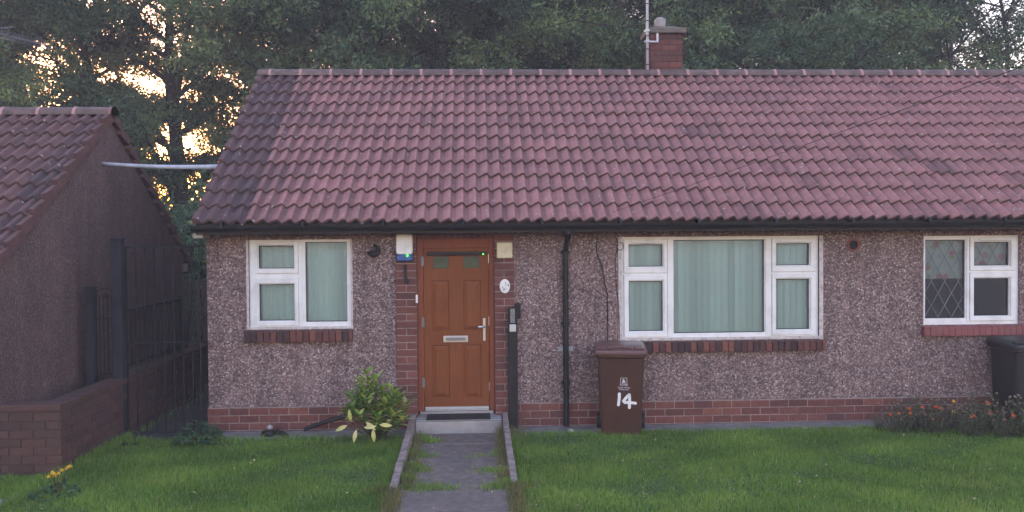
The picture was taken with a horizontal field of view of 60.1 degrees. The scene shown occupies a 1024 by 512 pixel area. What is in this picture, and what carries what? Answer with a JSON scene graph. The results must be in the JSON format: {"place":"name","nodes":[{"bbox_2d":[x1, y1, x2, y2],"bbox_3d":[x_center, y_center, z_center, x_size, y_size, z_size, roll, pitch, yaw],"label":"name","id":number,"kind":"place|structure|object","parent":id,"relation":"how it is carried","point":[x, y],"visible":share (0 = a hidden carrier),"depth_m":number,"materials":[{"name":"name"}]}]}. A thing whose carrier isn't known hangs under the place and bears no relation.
{"place":"outdoors","nodes":[
{"label":"outdoors","id":0,"kind":"place"},
{"bbox_2d":[0,476,45,505],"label":"lawn","id":1,"kind":"structure","parent":0,"point":[14,488],"depth_m":8.24,"materials":[{"name":"green plant"}]},
{"bbox_2d":[121,391,208,445],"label":"side path","id":2,"kind":"structure","parent":0,"point":[180,419],"depth_m":11.19,"materials":[{"name":"grey concrete"}]},
{"bbox_2d":[0,436,412,511],"bbox_3d":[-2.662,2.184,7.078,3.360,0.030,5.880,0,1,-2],"label":"lawn","id":3,"kind":"structure","parent":0,"point":[289,473],"depth_m":8.41,"materials":[{"name":"green plant"}]},
{"bbox_2d":[26,465,83,503],"bbox_3d":[-4.120,2.027,7.958,0.484,0.312,0.507,0,1,-2],"label":"ragwort","id":4,"kind":"object","parent":3,"relation":"on","point":[56,487],"visible":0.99,"depth_m":7.92,"materials":[{"name":"green plant"}]},
{"bbox_2d":[335,366,416,442],"bbox_3d":[-1.528,1.689,9.960,0.914,0.876,0.572,0,1,-2],"label":"shrub","id":5,"kind":"object","parent":3,"relation":"on","point":[388,403],"visible":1,"depth_m":9.96,"materials":[{"name":"green plant"}]},
{"bbox_2d":[0,392,1014,511],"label":"grass edge","id":6,"kind":"object","parent":3,"relation":"on","point":[386,472],"depth_m":9.95,"materials":[{"name":"green plant"}]},
{"bbox_2d":[118,407,494,445],"bbox_3d":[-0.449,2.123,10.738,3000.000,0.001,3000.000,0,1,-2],"label":"ground","id":7,"kind":"structure","parent":0,"point":[344,441],"depth_m":10.27,"materials":[{"name":"soil"}]},
{"bbox_2d":[1,0,98,98],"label":"woodland tree","id":8,"kind":"object","parent":7,"relation":"on","point":[40,71],"visible":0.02,"depth_m":28.94,"materials":[{"name":"green plant"}]},
{"bbox_2d":[0,0,177,111],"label":"woodland tree","id":9,"kind":"object","parent":7,"relation":"on","point":[8,2],"visible":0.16,"depth_m":22.35,"materials":[{"name":"green plant"}]},
{"bbox_2d":[84,287,97,385],"bbox_3d":[-4.947,1.248,10.423,0.116,1.772,0.116,0,1,-2],"label":"gate post","id":10,"kind":"object","parent":7,"relation":"on","point":[89,335],"visible":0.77,"depth_m":10.37,"materials":[{"name":"black metal"}]},
{"bbox_2d":[94,288,112,377],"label":"gate","id":11,"kind":"structure","parent":10,"relation":"attached to","point":[95,335],"depth_m":10.39,"materials":[{"name":"black metal"}]},
{"bbox_2d":[0,107,193,474],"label":"bungalow","id":12,"kind":"object","parent":7,"relation":"on","point":[71,205],"visible":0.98,"depth_m":10.49,"materials":[{"name":"brick"}]},
{"bbox_2d":[0,27,56,51],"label":"tv aerial","id":13,"kind":"object","parent":12,"relation":"attached to","point":[23,39],"visible":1,"depth_m":11.57,"materials":[{"name":"metal"}]},
{"bbox_2d":[102,162,217,169],"bbox_3d":[-4.448,-1.148,11.241,1.515,0.102,0.066,-1,1,-5],"label":"pipe","id":14,"kind":"object","parent":12,"relation":"attached to","point":[194,167],"visible":0.91,"depth_m":11.22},
{"bbox_2d":[0,343,208,475],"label":"boundary wall","id":15,"kind":"structure","parent":7,"relation":"on","point":[42,437],"depth_m":9.32,"materials":[{"name":"brick"}]},
{"bbox_2d":[128,296,182,365],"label":"railings","id":16,"kind":"object","parent":15,"relation":"on","point":[179,325],"visible":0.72,"depth_m":11.70,"materials":[{"name":"black metal"}]},
{"bbox_2d":[0,0,236,200],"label":"woodland tree","id":17,"kind":"object","parent":7,"relation":"on","point":[54,57],"visible":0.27,"depth_m":21.66,"materials":[{"name":"green plant"}]},
{"bbox_2d":[110,238,127,437],"bbox_3d":[-4.580,0.987,10.323,0.131,2.392,0.131,0,1,-2],"label":"gate post","id":18,"kind":"object","parent":7,"relation":"on","point":[118,305],"visible":0.76,"depth_m":10.26,"materials":[{"name":"metal"}]},
{"bbox_2d":[124,246,202,433],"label":"iron gate","id":19,"kind":"structure","parent":18,"relation":"attached to","point":[146,342],"depth_m":10.38,"materials":[{"name":"black metal"}]},
{"bbox_2d":[0,0,324,209],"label":"woodland tree","id":20,"kind":"object","parent":7,"relation":"on","point":[136,124],"visible":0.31,"depth_m":20.97,"materials":[{"name":"green plant"}]},
{"bbox_2d":[160,196,193,214],"bbox_3d":[-9.049,0.624,20.166,4.382,4.247,4.125,1,2,42],"label":"bush","id":21,"kind":"object","parent":7,"relation":"on","point":[172,203],"depth_m":20.30,"materials":[{"name":"green plant"}]},
{"bbox_2d":[165,195,202,269],"bbox_3d":[-7.607,0.712,18.526,3.928,4.045,4.173,0,1,13],"label":"bush","id":22,"kind":"object","parent":7,"relation":"on","point":[194,206],"visible":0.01,"depth_m":18.52,"materials":[{"name":"green plant"}]},
{"bbox_2d":[159,163,214,225],"bbox_3d":[-7.174,0.338,21.001,5.216,5.056,4.910,-1,2,-38],"label":"bush","id":23,"kind":"object","parent":7,"relation":"on","point":[199,194],"visible":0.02,"depth_m":20.36,"materials":[{"name":"green plant"}]},
{"bbox_2d":[171,208,206,347],"bbox_3d":[-5.919,0.848,17.490,3.756,3.640,3.536,0,1,23],"label":"bush","id":24,"kind":"object","parent":7,"relation":"on","point":[187,239],"visible":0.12,"depth_m":16.97,"materials":[{"name":"green plant"}]},
{"bbox_2d":[183,280,207,348],"bbox_3d":[-4.922,1.164,15.128,3.460,1.538,0.100,0,1,-2],"label":"picket fence","id":25,"kind":"object","parent":7,"relation":"on","point":[188,312],"visible":0.05,"depth_m":15.08,"materials":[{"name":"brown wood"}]},
{"bbox_2d":[170,420,225,445],"bbox_3d":[-3.556,1.996,10.025,0.604,0.277,0.620,0,1,-2],"label":"plant","id":26,"kind":"object","parent":7,"relation":"on","point":[209,434],"visible":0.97,"depth_m":9.95,"materials":[{"name":"green plant"}]},
{"bbox_2d":[154,0,398,207],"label":"woodland tree","id":27,"kind":"object","parent":7,"relation":"on","point":[214,137],"visible":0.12,"depth_m":21.86,"materials":[{"name":"green plant"}]},
{"bbox_2d":[160,1,455,122],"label":"woodland tree","id":28,"kind":"object","parent":7,"relation":"on","point":[322,54],"visible":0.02,"depth_m":27.61,"materials":[{"name":"green plant"}]},
{"bbox_2d":[144,0,504,200],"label":"woodland tree","id":29,"kind":"object","parent":7,"relation":"on","point":[394,11],"visible":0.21,"depth_m":19.93,"materials":[{"name":"green plant"}]},
{"bbox_2d":[389,414,415,494],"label":"kerb","id":30,"kind":"structure","parent":7,"relation":"on","point":[404,451],"depth_m":9.08,"materials":[{"name":"grey concrete"}]},
{"bbox_2d":[329,1,524,68],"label":"woodland tree","id":31,"kind":"object","parent":7,"relation":"on","point":[435,29],"depth_m":27.69,"materials":[{"name":"green plant"}]},
{"bbox_2d":[306,0,640,69],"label":"woodland tree","id":32,"kind":"object","parent":7,"relation":"on","point":[521,28],"visible":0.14,"depth_m":21.40,"materials":[{"name":"green plant"}]},
{"bbox_2d":[502,412,517,483],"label":"kerb","id":33,"kind":"structure","parent":7,"relation":"on","point":[509,449],"depth_m":9.21,"materials":[{"name":"grey concrete"}]},
{"bbox_2d":[425,0,645,68],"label":"woodland tree","id":34,"kind":"object","parent":7,"relation":"on","point":[562,31],"depth_m":26.94,"materials":[{"name":"green plant"}]},
{"bbox_2d":[429,0,759,69],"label":"woodland tree","id":35,"kind":"object","parent":7,"relation":"on","point":[500,60],"visible":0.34,"depth_m":20.19,"materials":[{"name":"green plant"}]},
{"bbox_2d":[515,0,677,67],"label":"woodland tree","id":36,"kind":"object","parent":7,"relation":"on","point":[625,11],"depth_m":28.27,"materials":[{"name":"green plant"}]},
{"bbox_2d":[190,17,1023,433],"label":"bungalow","id":37,"kind":"object","parent":7,"relation":"on","point":[462,173],"visible":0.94,"depth_m":10.90,"materials":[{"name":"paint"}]},
{"bbox_2d":[244,239,352,342],"bbox_3d":[-2.558,0.415,10.620,1.285,1.223,0.175,0,1,-2],"label":"window","id":38,"kind":"structure","parent":37,"relation":"in","point":[296,276],"depth_m":10.61,"materials":[{"name":"white plastic"}]},
{"bbox_2d":[260,243,346,320],"bbox_3d":[-2.542,0.339,10.730,1.333,1.100,0.036,0,1,-2],"label":"vertical blind","id":39,"kind":"object","parent":37,"relation":"attached to","point":[326,284],"visible":0.44,"depth_m":10.73,"materials":[{"name":"fabric"}]},
{"bbox_2d":[303,408,365,430],"bbox_3d":[-2.112,1.952,10.576,0.750,0.258,0.057,-1,1,-9],"label":"waste pipe","id":40,"kind":"object","parent":37,"relation":"attached to","point":[323,422],"visible":0.72,"depth_m":10.55,"materials":[{"name":"black plastic"}]},
{"bbox_2d":[396,234,412,260],"bbox_3d":[-1.289,-0.102,10.598,0.200,0.332,0.074,0,1,-2],"label":"alarm box","id":41,"kind":"object","parent":37,"relation":"attached to","point":[404,247],"visible":1,"depth_m":10.57,"materials":[{"name":"white plastic"}]},
{"bbox_2d":[404,264,407,283],"bbox_3d":[-1.272,0.218,10.623,0.049,0.233,0.038,0,1,-2],"label":"wall bracket","id":42,"kind":"object","parent":37,"relation":"attached to","point":[405,281],"depth_m":10.61,"materials":[{"name":"black metal"}]},
{"bbox_2d":[421,248,489,410],"bbox_3d":[-0.686,0.894,10.739,0.820,1.973,0.115,0,1,-2],"label":"door","id":43,"kind":"structure","parent":37,"relation":"in","point":[455,321],"depth_m":10.77,"materials":[{"name":"brown wood"}]},
{"bbox_2d":[426,413,490,419],"bbox_3d":[-0.640,1.920,10.595,0.760,0.015,0.310,0,1,-2],"label":"doormat","id":44,"kind":"object","parent":37,"relation":"on","point":[459,416],"visible":1,"depth_m":10.56,"materials":[{"name":"rubber"}]},
{"bbox_2d":[416,417,501,420],"bbox_3d":[-0.630,1.938,10.518,1.013,0.014,0.109,0,1,-2],"label":"drain channel","id":45,"kind":"object","parent":37,"relation":"on","point":[459,420],"visible":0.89,"depth_m":10.47,"materials":[{"name":"grey plastic"}]},
{"bbox_2d":[497,242,512,257],"bbox_3d":[-0.089,-0.068,10.664,0.190,0.190,0.049,0,1,-2],"label":"junction box","id":46,"kind":"object","parent":37,"relation":"attached to","point":[504,249],"visible":1,"depth_m":10.64,"materials":[{"name":"beige plastic"}]},
{"bbox_2d":[500,279,509,292],"bbox_3d":[-0.086,0.364,10.689,0.126,0.172,0.016,0,1,-2],"label":"number plaque","id":47,"kind":"object","parent":37,"relation":"attached to","point":[504,285],"visible":1,"depth_m":10.68,"materials":[{"name":"white ceramic"}]},
{"bbox_2d":[508,302,520,428],"bbox_3d":[0.033,1.341,10.687,0.158,1.560,0.109,0,1,-2],"label":"cable duct","id":48,"kind":"object","parent":37,"relation":"attached to","point":[513,378],"visible":0.86,"depth_m":10.63,"materials":[{"name":"black plastic"}]},
{"bbox_2d":[509,309,515,331],"bbox_3d":[0.008,0.770,10.605,0.079,0.275,0.027,0,1,-2],"label":"key safe","id":49,"kind":"object","parent":48,"relation":"attached to","point":[512,327],"visible":1,"depth_m":10.60,"materials":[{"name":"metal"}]},
{"bbox_2d":[397,0,641,68],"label":"telephone wire","id":50,"kind":"object","parent":37,"relation":"attached to","point":[519,35],"visible":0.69,"depth_m":16.83,"materials":[{"name":"black plastic"}]},
{"bbox_2d":[596,232,607,339],"bbox_3d":[1.101,0.397,10.616,0.147,1.415,0.297,0,1,-2],"label":"wall cable","id":51,"kind":"object","parent":37,"relation":"attached to","point":[605,286],"depth_m":10.76,"materials":[{"name":"black plastic"}]},
{"bbox_2d":[614,233,623,339],"bbox_3d":[1.231,0.336,10.626,0.095,1.374,0.376,0,1,28],"label":"wall cable","id":52,"kind":"object","parent":37,"relation":"attached to","point":[616,285],"depth_m":10.76,"materials":[{"name":"black plastic"}]},
{"bbox_2d":[644,0,658,69],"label":"aerial mast","id":53,"kind":"object","parent":37,"relation":"on","point":[647,41],"visible":1,"depth_m":13.52,"materials":[{"name":"metal"}]},
{"bbox_2d":[629,240,807,331],"bbox_3d":[2.519,0.371,10.936,2.503,1.270,0.014,0,1,-2],"label":"vertical blind","id":54,"kind":"object","parent":37,"relation":"attached to","point":[718,285],"visible":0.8,"depth_m":10.94,"materials":[{"name":"fabric"}]},
{"bbox_2d":[618,235,825,352],"bbox_3d":[2.498,0.461,10.842,2.685,1.405,0.176,0,1,-2],"label":"window","id":55,"kind":"structure","parent":37,"relation":"in","point":[730,341],"depth_m":10.84,"materials":[{"name":"white plastic"}]},
{"bbox_2d":[614,66,1023,211],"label":"telephone wire","id":56,"kind":"object","parent":37,"relation":"attached to","point":[836,133],"visible":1,"depth_m":7.07,"materials":[{"name":"black plastic"}]},
{"bbox_2d":[925,240,1006,278],"bbox_3d":[5.694,0.005,11.091,1.180,0.548,0.036,0,1,-2],"label":"roller blind","id":57,"kind":"object","parent":37,"relation":"attached to","point":[951,256],"visible":0.4,"depth_m":11.07,"materials":[{"name":"grey fabric"}]},
{"bbox_2d":[921,235,1023,335],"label":"window","id":58,"kind":"structure","parent":37,"relation":"in","point":[971,271],"depth_m":10.99,"materials":[{"name":"white plastic"}]},
{"bbox_2d":[445,0,819,69],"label":"woodland tree","id":59,"kind":"object","parent":7,"relation":"on","point":[750,19],"visible":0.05,"depth_m":21.49,"materials":[{"name":"green plant"}]},
{"bbox_2d":[600,0,839,68],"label":"woodland tree","id":60,"kind":"object","parent":7,"relation":"on","point":[640,16],"depth_m":26.70,"materials":[{"name":"green plant"}]},
{"bbox_2d":[637,0,966,69],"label":"woodland tree","id":61,"kind":"object","parent":7,"relation":"on","point":[782,49],"visible":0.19,"depth_m":19.75,"materials":[{"name":"green plant"}]},
{"bbox_2d":[713,0,1023,69],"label":"woodland tree","id":62,"kind":"object","parent":7,"relation":"on","point":[924,4],"visible":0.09,"depth_m":21.68,"materials":[{"name":"green plant"}]},
{"bbox_2d":[738,0,1023,68],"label":"woodland tree","id":63,"kind":"object","parent":7,"relation":"on","point":[1011,23],"visible":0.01,"depth_m":26.16,"materials":[{"name":"green plant"}]},
{"bbox_2d":[836,0,1023,69],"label":"woodland tree","id":64,"kind":"object","parent":7,"relation":"on","point":[963,40],"visible":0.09,"depth_m":23.72,"materials":[{"name":"green plant"}]},
{"bbox_2d":[869,0,1023,69],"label":"woodland tree","id":65,"kind":"object","parent":7,"relation":"on","point":[978,46],"visible":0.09,"depth_m":23.99,"materials":[{"name":"green plant"}]},
{"bbox_2d":[395,433,511,511],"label":"path","id":66,"kind":"structure","parent":0,"point":[452,465],"depth_m":8.48,"materials":[{"name":"concrete"}]},
{"bbox_2d":[349,424,557,511],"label":"dry weeds","id":67,"kind":"object","parent":66,"relation":"on","point":[392,502],"visible":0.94,"depth_m":8.07,"materials":[{"name":"green plant"}]},
{"bbox_2d":[390,433,521,493],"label":"path weeds","id":68,"kind":"object","parent":66,"relation":"on","point":[426,468],"visible":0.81,"depth_m":8.62,"materials":[{"name":"green plant"}]},
{"bbox_2d":[41,433,1014,510],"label":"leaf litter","id":69,"kind":"object","parent":66,"relation":"on","point":[564,468],"visible":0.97,"depth_m":8.40,"materials":[{"name":"brown plant"}]},
{"bbox_2d":[22,0,1023,199],"label":"sky","id":70,"kind":"structure","parent":0,"point":[150,86],"materials":[{"name":"white"}]},
{"bbox_2d":[200,419,1008,442],"bbox_3d":[3.967,2.079,10.680,15.180,0.065,0.500,0,1,-2],"label":"paved strip","id":71,"kind":"object","parent":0,"point":[334,433],"visible":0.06,"depth_m":10.62,"materials":[{"name":"concrete"}]},
{"bbox_2d":[261,429,288,436],"bbox_3d":[-2.776,2.079,10.347,0.355,0.094,0.176,0,1,23],"label":"drain cover","id":72,"kind":"object","parent":71,"relation":"on","point":[271,432],"visible":0.84,"depth_m":10.32,"materials":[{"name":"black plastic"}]},
{"bbox_2d":[594,340,647,434],"bbox_3d":[1.282,1.555,10.440,0.609,1.080,0.734,0,1,7],"label":"wheelie bin","id":73,"kind":"object","parent":71,"relation":"on","point":[620,370],"visible":0.98,"depth_m":10.18,"materials":[{"name":"brown plastic"}]},
{"bbox_2d":[986,335,1023,426],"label":"wheelie bin","id":74,"kind":"object","parent":71,"relation":"on","point":[1007,360],"visible":0.72,"depth_m":10.48,"materials":[{"name":"black plastic"}]},
{"bbox_2d":[504,425,1023,511],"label":"lawn","id":75,"kind":"structure","parent":0,"point":[861,460],"depth_m":8.52,"materials":[{"name":"green plant"}]},
{"bbox_2d":[870,412,888,429],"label":"marigold","id":76,"kind":"object","parent":75,"relation":"on","point":[878,424],"visible":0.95,"depth_m":10.41,"materials":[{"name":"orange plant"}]},
{"bbox_2d":[877,398,919,433],"bbox_3d":[4.499,1.879,10.311,0.420,0.403,0.404,-1,1,-24],"label":"marigold","id":77,"kind":"object","parent":75,"relation":"on","point":[898,422],"visible":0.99,"depth_m":10.32,"materials":[{"name":"green plant"}]},
{"bbox_2d":[893,388,944,431],"bbox_3d":[4.769,1.831,10.387,0.520,0.497,0.499,-1,2,-36],"label":"marigold","id":78,"kind":"object","parent":75,"relation":"on","point":[916,422],"visible":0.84,"depth_m":10.40,"materials":[{"name":"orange plant"}]},
{"bbox_2d":[921,410,950,433],"bbox_3d":[4.874,1.931,10.183,0.319,0.284,0.276,0,1,18],"label":"marigold","id":79,"kind":"object","parent":75,"relation":"on","point":[933,429],"visible":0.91,"depth_m":10.18,"materials":[{"name":"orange plant"}]},
{"bbox_2d":[919,395,964,433],"bbox_3d":[4.988,1.850,10.283,0.504,0.450,0.437,0,1,0],"label":"marigold","id":80,"kind":"object","parent":75,"relation":"on","point":[939,418],"visible":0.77,"depth_m":10.26,"materials":[{"name":"green plant"}]},
{"bbox_2d":[931,394,975,431],"bbox_3d":[5.181,1.852,10.375,0.447,0.447,0.478,1,2,44],"label":"marigold","id":81,"kind":"object","parent":75,"relation":"on","point":[954,413],"visible":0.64,"depth_m":10.34,"materials":[{"name":"green plant"}]},
{"bbox_2d":[955,406,993,437],"bbox_3d":[5.258,1.897,10.078,0.398,0.356,0.345,0,1,12],"label":"marigold","id":82,"kind":"object","parent":75,"relation":"on","point":[970,429],"visible":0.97,"depth_m":10.07,"materials":[{"name":"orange plant"}]},
{"bbox_2d":[961,396,999,433],"bbox_3d":[5.388,1.863,10.191,0.428,0.426,0.445,0,1,20],"label":"marigold","id":83,"kind":"object","parent":75,"relation":"on","point":[985,420],"visible":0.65,"depth_m":10.17,"materials":[{"name":"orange plant"}]},
{"bbox_2d":[964,388,1020,430],"bbox_3d":[5.586,1.812,10.290,0.584,0.522,0.506,0,1,18],"label":"marigold","id":84,"kind":"object","parent":75,"relation":"on","point":[986,407],"visible":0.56,"depth_m":10.30,"materials":[{"name":"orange plant"}]},
{"bbox_2d":[988,409,1023,437],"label":"marigold","id":85,"kind":"object","parent":75,"relation":"on","point":[1002,432],"visible":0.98,"depth_m":10.00,"materials":[{"name":"orange plant"}]},
{"bbox_2d":[996,394,1023,437],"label":"marigold","id":86,"kind":"object","parent":75,"relation":"on","point":[1018,426],"visible":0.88,"depth_m":10.08,"materials":[{"name":"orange plant"}]},
{"bbox_2d":[1009,394,1023,424],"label":"marigold","id":87,"kind":"object","parent":75,"relation":"on","point":[1017,411],"visible":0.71,"depth_m":10.14,"materials":[{"name":"plant"}]}
]}

